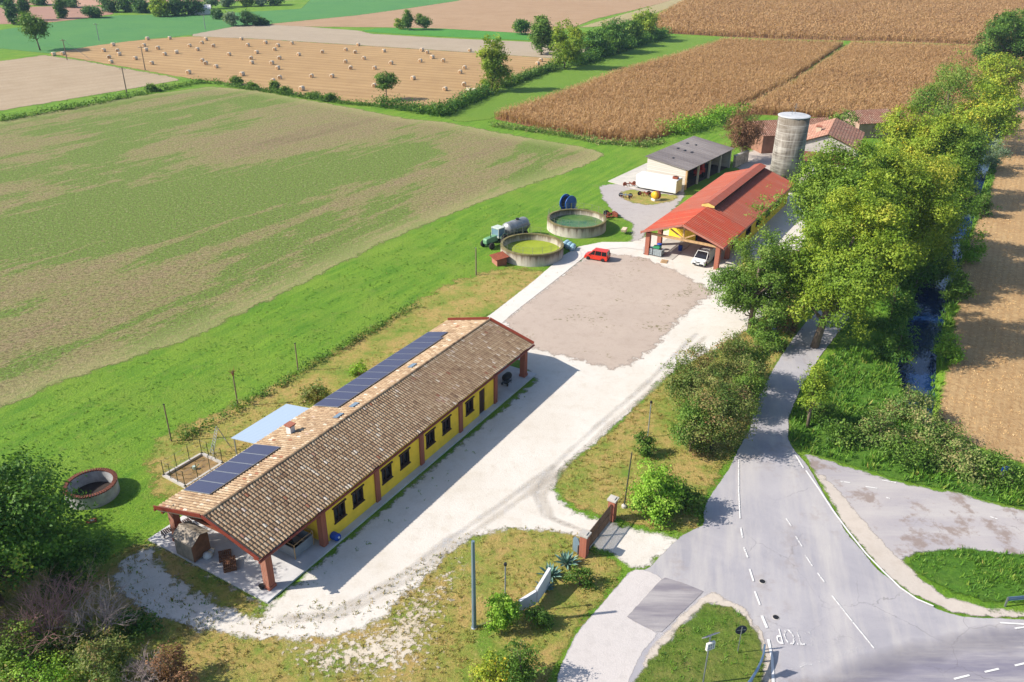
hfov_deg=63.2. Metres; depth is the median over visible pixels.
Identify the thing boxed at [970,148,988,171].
bush
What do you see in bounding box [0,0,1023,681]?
ground
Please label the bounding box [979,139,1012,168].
bush
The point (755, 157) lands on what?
farmyard
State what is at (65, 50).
utility pole
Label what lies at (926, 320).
canal water
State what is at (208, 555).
feed sack
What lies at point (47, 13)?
stubble field
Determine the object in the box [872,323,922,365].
bush
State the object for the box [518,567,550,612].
low wall
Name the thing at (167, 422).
wooden post
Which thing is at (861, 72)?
standing corn
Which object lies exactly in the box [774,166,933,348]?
plane tree
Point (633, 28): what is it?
field tree
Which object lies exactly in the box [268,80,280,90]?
bush
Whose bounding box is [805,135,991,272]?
plane tree
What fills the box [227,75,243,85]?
bush
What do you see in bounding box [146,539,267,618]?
verge
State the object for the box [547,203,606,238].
slurry tank
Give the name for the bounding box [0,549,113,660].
bare shrub
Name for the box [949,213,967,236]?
bush
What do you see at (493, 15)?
ploughed field
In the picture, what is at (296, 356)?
wooden post
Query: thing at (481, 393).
door
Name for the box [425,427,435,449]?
window
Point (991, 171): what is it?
grass
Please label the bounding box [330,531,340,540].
blue barrel
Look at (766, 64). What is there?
standing corn
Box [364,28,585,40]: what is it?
meadow strip
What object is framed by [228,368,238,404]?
wooden post
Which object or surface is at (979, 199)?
bush
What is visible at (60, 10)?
poplar
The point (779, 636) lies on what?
road marking
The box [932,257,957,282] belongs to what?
bush
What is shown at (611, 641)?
service road
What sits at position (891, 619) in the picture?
road
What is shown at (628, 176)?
concrete pad
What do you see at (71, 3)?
tree
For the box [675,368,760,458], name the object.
bush
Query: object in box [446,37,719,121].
meadow
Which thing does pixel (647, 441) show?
bush
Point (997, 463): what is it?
bush
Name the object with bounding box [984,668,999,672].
road marking
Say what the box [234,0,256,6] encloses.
tree
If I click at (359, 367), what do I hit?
bush
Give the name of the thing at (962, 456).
bush
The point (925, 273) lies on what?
bush
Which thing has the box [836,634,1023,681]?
road
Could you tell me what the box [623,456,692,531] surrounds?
bush
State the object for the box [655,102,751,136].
hedge
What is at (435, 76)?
stubble field
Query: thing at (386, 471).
window
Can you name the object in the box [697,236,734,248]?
door
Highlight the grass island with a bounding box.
[621,189,677,204]
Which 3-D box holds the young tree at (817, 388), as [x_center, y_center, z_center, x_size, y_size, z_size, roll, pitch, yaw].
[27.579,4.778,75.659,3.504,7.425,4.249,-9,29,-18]
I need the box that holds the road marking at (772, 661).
[767,639,774,681]
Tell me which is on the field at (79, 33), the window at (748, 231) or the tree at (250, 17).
the tree at (250, 17)
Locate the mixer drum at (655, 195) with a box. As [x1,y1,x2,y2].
[651,191,660,200]
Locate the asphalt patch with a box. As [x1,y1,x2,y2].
[628,578,703,631]
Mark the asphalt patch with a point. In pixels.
(664, 603)
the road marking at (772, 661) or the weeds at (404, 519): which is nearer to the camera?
the road marking at (772, 661)
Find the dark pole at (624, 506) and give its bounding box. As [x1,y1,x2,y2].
[621,452,631,508]
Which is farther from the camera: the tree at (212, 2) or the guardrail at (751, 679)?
the tree at (212, 2)
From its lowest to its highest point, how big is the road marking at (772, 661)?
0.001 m
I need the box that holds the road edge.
[638,592,770,681]
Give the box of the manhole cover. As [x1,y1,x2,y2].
[772,614,779,619]
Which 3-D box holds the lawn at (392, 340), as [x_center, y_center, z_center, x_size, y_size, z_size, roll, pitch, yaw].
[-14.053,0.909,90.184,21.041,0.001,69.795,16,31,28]
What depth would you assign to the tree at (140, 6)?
385.88 m
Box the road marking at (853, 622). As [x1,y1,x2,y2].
[831,595,873,647]
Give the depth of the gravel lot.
99.73 m
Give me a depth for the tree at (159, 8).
372.45 m
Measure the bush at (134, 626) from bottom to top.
1.809 m
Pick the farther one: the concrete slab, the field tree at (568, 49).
the field tree at (568, 49)
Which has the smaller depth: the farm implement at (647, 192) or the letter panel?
the letter panel
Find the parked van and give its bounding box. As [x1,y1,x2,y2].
[692,245,715,266]
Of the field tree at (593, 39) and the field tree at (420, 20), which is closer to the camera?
the field tree at (593, 39)
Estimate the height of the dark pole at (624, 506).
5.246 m
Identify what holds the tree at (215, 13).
on the field at (79, 33)
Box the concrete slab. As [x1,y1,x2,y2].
[148,365,535,603]
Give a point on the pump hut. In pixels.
(499, 258)
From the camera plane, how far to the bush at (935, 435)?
73.50 m
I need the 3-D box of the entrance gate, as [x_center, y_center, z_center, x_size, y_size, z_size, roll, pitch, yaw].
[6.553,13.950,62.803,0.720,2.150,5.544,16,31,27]
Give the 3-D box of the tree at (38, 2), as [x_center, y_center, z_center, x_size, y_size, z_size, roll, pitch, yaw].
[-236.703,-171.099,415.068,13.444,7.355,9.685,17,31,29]
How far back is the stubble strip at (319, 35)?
314.58 m
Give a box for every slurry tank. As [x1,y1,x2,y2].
[500,227,563,266]
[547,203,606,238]
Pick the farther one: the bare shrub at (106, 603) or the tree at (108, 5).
the tree at (108, 5)
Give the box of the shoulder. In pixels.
[815,473,1023,617]
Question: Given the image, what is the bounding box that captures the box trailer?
[636,171,682,193]
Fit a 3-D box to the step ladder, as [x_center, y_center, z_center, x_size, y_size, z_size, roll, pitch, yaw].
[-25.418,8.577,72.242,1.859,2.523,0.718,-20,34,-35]
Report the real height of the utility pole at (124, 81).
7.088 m
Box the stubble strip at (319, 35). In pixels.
[192,25,585,57]
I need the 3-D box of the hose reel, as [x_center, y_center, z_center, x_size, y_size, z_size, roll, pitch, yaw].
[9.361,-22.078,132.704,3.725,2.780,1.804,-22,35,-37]
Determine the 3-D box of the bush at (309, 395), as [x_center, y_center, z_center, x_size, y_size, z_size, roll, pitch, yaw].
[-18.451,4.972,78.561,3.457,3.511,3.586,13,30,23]
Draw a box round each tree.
[0,442,109,606]
[13,11,52,49]
[28,0,48,5]
[62,0,80,7]
[77,5,104,17]
[96,0,116,12]
[113,0,134,12]
[126,0,150,13]
[147,0,171,16]
[167,0,188,15]
[184,0,206,14]
[201,0,220,8]
[209,7,225,19]
[219,0,236,6]
[222,10,240,25]
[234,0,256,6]
[239,8,260,25]
[252,17,271,25]
[254,0,267,5]
[267,0,284,5]
[373,69,400,95]
[393,18,404,28]
[399,9,414,29]
[414,13,432,28]
[475,33,514,92]
[510,18,531,33]
[527,14,556,54]
[548,17,587,69]
[582,28,611,53]
[596,16,631,53]
[620,19,644,39]
[631,6,661,36]
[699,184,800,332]
[717,105,766,151]
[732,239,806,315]
[774,130,920,251]
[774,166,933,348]
[796,356,838,427]
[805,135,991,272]
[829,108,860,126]
[873,101,972,170]
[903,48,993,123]
[909,152,985,247]
[918,118,982,195]
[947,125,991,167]
[949,69,1023,149]
[969,52,1023,105]
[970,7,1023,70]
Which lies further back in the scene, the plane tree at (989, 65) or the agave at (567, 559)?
the plane tree at (989, 65)
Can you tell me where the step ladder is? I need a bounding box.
[210,426,232,455]
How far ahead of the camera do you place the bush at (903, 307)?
95.65 m
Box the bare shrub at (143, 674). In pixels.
[116,639,171,681]
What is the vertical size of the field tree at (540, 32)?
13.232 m
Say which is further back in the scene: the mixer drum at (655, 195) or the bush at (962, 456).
the mixer drum at (655, 195)
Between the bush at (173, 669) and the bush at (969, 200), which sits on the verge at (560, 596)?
the bush at (173, 669)
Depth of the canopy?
71.81 m
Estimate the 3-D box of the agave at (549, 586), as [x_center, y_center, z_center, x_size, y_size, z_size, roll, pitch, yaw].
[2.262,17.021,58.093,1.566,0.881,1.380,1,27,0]
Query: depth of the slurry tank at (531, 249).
115.30 m
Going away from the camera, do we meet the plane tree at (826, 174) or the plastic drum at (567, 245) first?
the plane tree at (826, 174)
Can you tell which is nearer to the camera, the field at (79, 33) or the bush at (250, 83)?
the bush at (250, 83)
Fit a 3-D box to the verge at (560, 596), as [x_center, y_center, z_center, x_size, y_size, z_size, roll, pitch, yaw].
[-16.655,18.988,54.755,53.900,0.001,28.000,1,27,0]
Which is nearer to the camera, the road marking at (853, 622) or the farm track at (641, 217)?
the road marking at (853, 622)
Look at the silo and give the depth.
140.29 m
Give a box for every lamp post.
[504,562,506,595]
[647,401,651,435]
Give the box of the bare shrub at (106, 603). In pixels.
[45,568,150,643]
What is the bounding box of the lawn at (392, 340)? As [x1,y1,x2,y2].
[142,266,543,498]
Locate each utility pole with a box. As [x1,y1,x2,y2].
[60,39,89,59]
[121,67,127,94]
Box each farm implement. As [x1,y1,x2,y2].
[619,193,632,197]
[623,181,635,185]
[638,191,650,195]
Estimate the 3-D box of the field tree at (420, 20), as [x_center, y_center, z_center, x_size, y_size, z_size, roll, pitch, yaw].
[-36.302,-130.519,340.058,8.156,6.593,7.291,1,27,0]
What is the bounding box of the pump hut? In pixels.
[489,251,508,266]
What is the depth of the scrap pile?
130.70 m
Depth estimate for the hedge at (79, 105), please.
206.03 m
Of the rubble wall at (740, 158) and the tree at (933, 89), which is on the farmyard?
the rubble wall at (740, 158)
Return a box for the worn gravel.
[282,546,463,681]
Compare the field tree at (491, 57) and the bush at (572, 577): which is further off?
the field tree at (491, 57)
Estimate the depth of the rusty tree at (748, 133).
157.43 m
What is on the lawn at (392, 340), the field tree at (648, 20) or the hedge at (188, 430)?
the hedge at (188, 430)
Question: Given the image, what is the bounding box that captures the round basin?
[63,467,119,509]
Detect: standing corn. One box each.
[494,36,843,141]
[655,0,1023,43]
[741,39,1023,123]
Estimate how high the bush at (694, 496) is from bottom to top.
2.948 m
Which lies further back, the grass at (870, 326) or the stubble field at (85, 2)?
the stubble field at (85, 2)
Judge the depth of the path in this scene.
109.07 m
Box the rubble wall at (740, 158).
[732,150,749,167]
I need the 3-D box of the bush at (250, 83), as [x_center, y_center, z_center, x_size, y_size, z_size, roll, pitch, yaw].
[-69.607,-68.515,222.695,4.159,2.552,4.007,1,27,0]
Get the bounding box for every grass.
[827,235,930,371]
[927,165,996,408]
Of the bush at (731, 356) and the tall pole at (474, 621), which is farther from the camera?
the bush at (731, 356)
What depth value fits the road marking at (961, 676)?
51.76 m
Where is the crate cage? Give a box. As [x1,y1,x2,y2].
[643,246,664,256]
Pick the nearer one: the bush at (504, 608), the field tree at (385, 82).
the bush at (504, 608)
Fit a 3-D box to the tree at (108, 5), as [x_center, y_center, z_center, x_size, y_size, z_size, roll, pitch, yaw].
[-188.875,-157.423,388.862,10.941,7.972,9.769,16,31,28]
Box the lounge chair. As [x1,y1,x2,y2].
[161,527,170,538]
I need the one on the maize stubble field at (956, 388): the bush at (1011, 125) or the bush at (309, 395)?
the bush at (1011, 125)
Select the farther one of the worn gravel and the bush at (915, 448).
the bush at (915, 448)
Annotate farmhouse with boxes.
[802,118,864,170]
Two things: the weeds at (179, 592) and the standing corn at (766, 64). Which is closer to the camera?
the weeds at (179, 592)
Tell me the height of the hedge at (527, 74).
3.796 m
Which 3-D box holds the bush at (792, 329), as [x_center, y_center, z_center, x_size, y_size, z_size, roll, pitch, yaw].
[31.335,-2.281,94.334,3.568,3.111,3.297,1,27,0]
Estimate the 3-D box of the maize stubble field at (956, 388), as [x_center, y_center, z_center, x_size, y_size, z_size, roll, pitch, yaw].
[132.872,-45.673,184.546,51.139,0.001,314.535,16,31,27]
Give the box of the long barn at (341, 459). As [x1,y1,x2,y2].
[153,317,534,590]
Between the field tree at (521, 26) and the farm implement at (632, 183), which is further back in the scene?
the field tree at (521, 26)
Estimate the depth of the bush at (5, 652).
51.07 m
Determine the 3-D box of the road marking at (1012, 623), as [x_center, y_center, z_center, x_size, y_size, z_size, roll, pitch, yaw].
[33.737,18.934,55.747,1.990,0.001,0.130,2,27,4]
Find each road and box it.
[557,570,661,681]
[560,310,1023,681]
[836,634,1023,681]
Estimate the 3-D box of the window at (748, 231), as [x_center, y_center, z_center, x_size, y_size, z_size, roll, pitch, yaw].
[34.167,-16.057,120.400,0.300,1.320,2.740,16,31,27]
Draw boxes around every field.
[0,0,457,52]
[0,5,112,23]
[0,55,177,110]
[0,87,603,407]
[13,0,241,5]
[49,37,555,105]
[269,0,668,32]
[939,77,1023,462]
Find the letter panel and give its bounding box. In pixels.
[572,536,579,554]
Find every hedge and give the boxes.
[0,76,223,120]
[169,298,421,443]
[223,80,378,107]
[371,82,496,118]
[488,118,665,147]
[499,59,561,87]
[570,26,675,65]
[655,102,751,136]
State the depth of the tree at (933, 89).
172.28 m
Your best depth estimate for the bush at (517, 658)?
50.25 m
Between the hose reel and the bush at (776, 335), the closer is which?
the bush at (776, 335)
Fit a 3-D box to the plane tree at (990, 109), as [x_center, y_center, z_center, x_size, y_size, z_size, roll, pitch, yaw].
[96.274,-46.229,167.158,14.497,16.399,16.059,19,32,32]
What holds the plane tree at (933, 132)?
on the ground at (136, 518)
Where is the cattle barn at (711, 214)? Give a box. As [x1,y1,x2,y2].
[640,163,792,269]
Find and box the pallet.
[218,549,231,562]
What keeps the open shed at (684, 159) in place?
on the ground at (136, 518)
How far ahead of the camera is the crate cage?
115.54 m
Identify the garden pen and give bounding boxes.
[161,439,223,487]
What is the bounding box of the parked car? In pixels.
[584,248,610,261]
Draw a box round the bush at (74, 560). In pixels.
[26,528,123,597]
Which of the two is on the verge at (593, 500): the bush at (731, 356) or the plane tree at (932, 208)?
the bush at (731, 356)
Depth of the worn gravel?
53.64 m
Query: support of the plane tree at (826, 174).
on the ground at (136, 518)
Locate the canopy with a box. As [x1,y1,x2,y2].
[231,404,308,454]
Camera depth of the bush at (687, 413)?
71.68 m
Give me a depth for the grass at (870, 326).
95.14 m
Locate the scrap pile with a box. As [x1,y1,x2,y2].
[603,210,617,217]
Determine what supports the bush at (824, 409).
on the verge at (857, 462)
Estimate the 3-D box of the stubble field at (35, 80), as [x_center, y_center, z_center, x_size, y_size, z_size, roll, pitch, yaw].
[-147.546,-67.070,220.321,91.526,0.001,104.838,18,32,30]
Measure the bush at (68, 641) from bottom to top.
2.805 m
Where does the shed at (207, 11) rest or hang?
on the field at (79, 33)
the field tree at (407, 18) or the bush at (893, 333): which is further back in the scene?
the field tree at (407, 18)
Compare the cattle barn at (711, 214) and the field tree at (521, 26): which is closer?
the cattle barn at (711, 214)
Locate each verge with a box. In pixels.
[0,527,621,681]
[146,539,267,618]
[555,289,804,532]
[634,602,765,681]
[789,348,1023,507]
[909,549,1023,602]
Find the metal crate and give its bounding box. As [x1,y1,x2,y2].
[275,526,313,559]
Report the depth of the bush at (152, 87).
217.68 m
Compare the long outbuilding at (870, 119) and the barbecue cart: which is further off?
the long outbuilding at (870, 119)
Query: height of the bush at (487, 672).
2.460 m
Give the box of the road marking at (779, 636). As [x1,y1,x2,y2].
[776,629,783,643]
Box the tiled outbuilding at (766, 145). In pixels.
[741,117,829,153]
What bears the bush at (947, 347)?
on the maize stubble field at (956, 388)
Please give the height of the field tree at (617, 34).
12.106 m
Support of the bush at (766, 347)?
on the verge at (593, 500)
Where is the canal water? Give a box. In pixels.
[897,89,1007,422]
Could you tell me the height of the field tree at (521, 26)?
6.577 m
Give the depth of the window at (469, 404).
76.33 m
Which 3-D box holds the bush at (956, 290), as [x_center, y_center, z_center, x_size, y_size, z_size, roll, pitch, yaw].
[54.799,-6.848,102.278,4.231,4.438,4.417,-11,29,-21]
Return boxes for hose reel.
[559,194,578,209]
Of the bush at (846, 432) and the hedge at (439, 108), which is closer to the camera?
the bush at (846, 432)
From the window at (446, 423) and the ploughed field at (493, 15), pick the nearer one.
the window at (446, 423)
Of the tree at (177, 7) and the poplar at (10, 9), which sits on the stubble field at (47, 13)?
the poplar at (10, 9)
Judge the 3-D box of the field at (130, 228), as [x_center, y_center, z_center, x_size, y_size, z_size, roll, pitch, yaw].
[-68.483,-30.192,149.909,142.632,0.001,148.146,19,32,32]
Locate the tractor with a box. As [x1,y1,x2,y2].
[480,225,508,249]
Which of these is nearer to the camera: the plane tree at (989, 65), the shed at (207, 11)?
the plane tree at (989, 65)
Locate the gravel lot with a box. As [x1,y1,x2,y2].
[505,253,712,369]
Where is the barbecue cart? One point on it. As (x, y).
(506, 377)
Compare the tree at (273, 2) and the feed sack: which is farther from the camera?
the tree at (273, 2)
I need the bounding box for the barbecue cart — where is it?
[501,372,511,386]
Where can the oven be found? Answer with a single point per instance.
(191, 541)
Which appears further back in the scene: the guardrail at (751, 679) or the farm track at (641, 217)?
the farm track at (641, 217)
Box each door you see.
[479,388,483,413]
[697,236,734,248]
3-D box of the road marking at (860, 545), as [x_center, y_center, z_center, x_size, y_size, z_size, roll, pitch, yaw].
[26.374,14.691,63.894,1.440,0.001,16.142,-6,28,-12]
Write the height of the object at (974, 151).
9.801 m
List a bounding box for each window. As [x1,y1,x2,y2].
[332,498,347,524]
[351,484,364,509]
[380,461,393,485]
[399,447,410,470]
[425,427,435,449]
[441,414,451,435]
[465,396,474,416]
[745,225,751,236]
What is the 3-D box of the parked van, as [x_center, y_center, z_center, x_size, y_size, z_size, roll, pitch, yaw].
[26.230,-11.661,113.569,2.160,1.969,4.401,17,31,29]
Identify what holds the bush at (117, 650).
on the verge at (560, 596)
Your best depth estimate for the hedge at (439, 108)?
201.17 m
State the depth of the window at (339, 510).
62.72 m
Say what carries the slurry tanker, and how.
on the ground at (136, 518)
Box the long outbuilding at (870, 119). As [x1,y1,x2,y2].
[839,109,893,137]
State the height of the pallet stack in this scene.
0.430 m
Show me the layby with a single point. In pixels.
(903, 521)
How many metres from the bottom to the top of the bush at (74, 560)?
4.575 m
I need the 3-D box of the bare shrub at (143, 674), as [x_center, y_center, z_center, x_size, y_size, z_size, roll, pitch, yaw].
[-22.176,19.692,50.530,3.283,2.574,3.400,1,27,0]
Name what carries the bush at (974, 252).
on the maize stubble field at (956, 388)
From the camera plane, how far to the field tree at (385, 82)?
208.69 m
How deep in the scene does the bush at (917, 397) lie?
77.42 m
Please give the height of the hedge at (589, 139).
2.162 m
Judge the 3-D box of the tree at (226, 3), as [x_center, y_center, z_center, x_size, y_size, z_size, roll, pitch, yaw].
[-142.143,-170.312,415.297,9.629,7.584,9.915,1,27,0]
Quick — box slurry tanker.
[502,217,530,235]
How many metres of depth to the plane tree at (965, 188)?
110.20 m
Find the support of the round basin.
on the lawn at (392, 340)
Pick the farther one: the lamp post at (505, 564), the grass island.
the grass island
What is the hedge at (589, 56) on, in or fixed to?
on the meadow
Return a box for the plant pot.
[258,583,264,589]
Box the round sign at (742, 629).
[736,625,746,650]
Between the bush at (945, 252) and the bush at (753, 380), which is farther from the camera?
the bush at (945, 252)
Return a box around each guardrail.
[748,644,765,681]
[1004,595,1023,606]
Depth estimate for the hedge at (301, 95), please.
213.22 m
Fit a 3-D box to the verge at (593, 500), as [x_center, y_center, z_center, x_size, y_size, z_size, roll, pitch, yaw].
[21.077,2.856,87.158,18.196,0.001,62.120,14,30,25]
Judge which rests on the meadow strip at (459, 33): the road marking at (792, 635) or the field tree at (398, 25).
the field tree at (398, 25)
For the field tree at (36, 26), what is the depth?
275.78 m
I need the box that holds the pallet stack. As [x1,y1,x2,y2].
[222,555,236,572]
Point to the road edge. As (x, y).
(713, 597)
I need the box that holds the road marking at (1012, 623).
[1000,622,1023,624]
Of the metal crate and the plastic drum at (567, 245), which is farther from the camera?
the plastic drum at (567, 245)
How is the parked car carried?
on the gravel yard at (555, 417)
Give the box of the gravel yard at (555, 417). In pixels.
[113,193,805,639]
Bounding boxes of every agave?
[535,579,554,593]
[536,562,561,583]
[554,551,581,569]
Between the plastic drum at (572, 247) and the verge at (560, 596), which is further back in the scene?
the plastic drum at (572, 247)
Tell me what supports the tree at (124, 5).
on the stubble field at (47, 13)
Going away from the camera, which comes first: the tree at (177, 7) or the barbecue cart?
the barbecue cart
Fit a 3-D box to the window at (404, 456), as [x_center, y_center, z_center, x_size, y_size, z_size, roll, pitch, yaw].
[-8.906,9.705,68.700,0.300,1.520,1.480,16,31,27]
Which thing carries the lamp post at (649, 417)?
on the verge at (593, 500)
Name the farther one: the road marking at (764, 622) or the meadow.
the meadow
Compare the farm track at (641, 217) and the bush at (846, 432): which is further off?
the farm track at (641, 217)
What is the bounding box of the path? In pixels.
[487,242,644,322]
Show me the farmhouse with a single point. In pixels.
(822, 131)
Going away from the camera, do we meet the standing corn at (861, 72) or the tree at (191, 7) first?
the standing corn at (861, 72)
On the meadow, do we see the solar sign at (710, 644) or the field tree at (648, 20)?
the field tree at (648, 20)
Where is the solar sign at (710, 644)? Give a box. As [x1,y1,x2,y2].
[702,632,719,681]
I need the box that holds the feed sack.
[203,548,214,559]
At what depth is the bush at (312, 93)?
212.42 m
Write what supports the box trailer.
on the concrete pad
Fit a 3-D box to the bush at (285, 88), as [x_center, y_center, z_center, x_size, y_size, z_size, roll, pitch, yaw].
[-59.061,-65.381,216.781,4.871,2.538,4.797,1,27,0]
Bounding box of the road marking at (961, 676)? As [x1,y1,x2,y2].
[954,674,969,679]
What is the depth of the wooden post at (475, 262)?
108.32 m
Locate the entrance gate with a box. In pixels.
[578,494,618,557]
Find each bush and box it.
[0,612,67,681]
[0,646,94,681]
[26,528,123,597]
[51,614,105,666]
[59,626,144,681]
[109,604,167,646]
[144,83,158,91]
[145,640,199,681]
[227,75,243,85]
[245,80,260,89]
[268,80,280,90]
[278,85,294,94]
[293,378,333,407]
[304,91,322,98]
[318,91,338,101]
[347,359,368,375]
[467,648,517,681]
[481,589,522,634]
[497,636,547,681]
[522,600,555,634]
[562,564,598,590]
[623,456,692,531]
[631,430,656,458]
[655,338,723,410]
[664,479,706,520]
[666,393,713,451]
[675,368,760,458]
[701,329,776,397]
[727,323,780,381]
[729,361,769,424]
[743,316,793,351]
[775,307,802,333]
[800,400,843,426]
[817,414,867,448]
[852,405,912,449]
[870,430,947,476]
[871,285,922,331]
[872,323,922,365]
[878,379,943,425]
[892,254,945,293]
[900,405,970,458]
[921,425,1004,496]
[927,232,956,267]
[930,331,966,364]
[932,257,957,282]
[938,267,979,301]
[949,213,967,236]
[954,228,988,264]
[957,181,981,204]
[958,444,1023,490]
[966,191,1001,217]
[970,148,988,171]
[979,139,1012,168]
[999,113,1023,132]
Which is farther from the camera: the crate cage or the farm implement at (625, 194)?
the farm implement at (625, 194)
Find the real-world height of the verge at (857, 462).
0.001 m
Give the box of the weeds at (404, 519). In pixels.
[307,396,524,583]
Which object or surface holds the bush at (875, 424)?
on the verge at (857, 462)
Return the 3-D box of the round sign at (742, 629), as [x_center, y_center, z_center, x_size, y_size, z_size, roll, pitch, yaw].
[14.457,18.980,52.821,0.760,2.430,0.102,-3,27,-7]
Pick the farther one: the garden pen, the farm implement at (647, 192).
the farm implement at (647, 192)
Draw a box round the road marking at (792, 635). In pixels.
[784,629,794,644]
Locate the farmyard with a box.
[736,150,806,179]
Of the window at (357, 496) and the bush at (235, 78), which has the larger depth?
the bush at (235, 78)
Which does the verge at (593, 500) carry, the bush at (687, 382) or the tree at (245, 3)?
the bush at (687, 382)
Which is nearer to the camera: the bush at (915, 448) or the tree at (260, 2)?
the bush at (915, 448)
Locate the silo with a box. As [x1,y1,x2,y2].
[770,103,810,192]
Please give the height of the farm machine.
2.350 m
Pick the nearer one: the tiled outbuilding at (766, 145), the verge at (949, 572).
the verge at (949, 572)
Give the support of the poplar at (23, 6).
on the stubble field at (47, 13)
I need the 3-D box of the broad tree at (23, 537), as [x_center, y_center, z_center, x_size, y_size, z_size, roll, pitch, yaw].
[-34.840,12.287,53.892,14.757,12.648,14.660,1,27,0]
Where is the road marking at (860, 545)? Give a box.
[805,470,933,605]
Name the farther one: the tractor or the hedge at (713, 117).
the hedge at (713, 117)
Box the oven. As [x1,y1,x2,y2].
[171,521,210,561]
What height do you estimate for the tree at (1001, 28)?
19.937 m
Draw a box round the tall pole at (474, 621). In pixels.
[471,540,490,629]
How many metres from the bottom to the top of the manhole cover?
0.048 m
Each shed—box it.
[187,5,210,14]
[645,136,734,189]
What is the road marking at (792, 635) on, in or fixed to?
on the road at (891, 619)
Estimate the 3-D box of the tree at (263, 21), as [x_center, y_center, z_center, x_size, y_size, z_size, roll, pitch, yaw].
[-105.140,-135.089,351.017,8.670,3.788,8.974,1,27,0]
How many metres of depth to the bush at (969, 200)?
136.95 m
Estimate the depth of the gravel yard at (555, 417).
66.92 m
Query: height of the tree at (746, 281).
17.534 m
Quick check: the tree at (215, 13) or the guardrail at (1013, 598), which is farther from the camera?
the tree at (215, 13)
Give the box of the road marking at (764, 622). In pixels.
[761,616,767,627]
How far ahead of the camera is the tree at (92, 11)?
366.22 m
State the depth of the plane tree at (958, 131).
132.07 m
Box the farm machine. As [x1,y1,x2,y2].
[693,163,704,177]
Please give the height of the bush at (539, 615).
1.811 m
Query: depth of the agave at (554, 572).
59.28 m
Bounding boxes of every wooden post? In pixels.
[162,404,171,441]
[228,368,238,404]
[294,343,298,369]
[475,248,476,274]
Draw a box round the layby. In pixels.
[805,454,1023,559]
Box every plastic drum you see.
[565,241,571,248]
[569,243,575,250]
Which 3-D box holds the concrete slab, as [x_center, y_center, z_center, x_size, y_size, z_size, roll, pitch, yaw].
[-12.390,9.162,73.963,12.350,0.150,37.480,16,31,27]
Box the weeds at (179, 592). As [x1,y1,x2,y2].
[122,545,261,627]
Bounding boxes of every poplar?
[0,0,20,24]
[14,0,29,14]
[51,0,68,18]
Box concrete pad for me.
[608,163,687,191]
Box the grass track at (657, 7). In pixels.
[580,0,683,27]
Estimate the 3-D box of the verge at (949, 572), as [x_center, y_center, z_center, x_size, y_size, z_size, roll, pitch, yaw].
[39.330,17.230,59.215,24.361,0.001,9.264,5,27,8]
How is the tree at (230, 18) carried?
on the field at (79, 33)
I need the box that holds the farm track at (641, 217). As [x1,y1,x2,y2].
[599,184,685,240]
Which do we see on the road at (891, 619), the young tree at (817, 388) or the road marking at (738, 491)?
the road marking at (738, 491)
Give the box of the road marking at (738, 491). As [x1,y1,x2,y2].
[738,460,740,517]
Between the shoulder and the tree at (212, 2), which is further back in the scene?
the tree at (212, 2)
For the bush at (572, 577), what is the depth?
58.30 m
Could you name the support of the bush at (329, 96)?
on the stubble field at (435, 76)

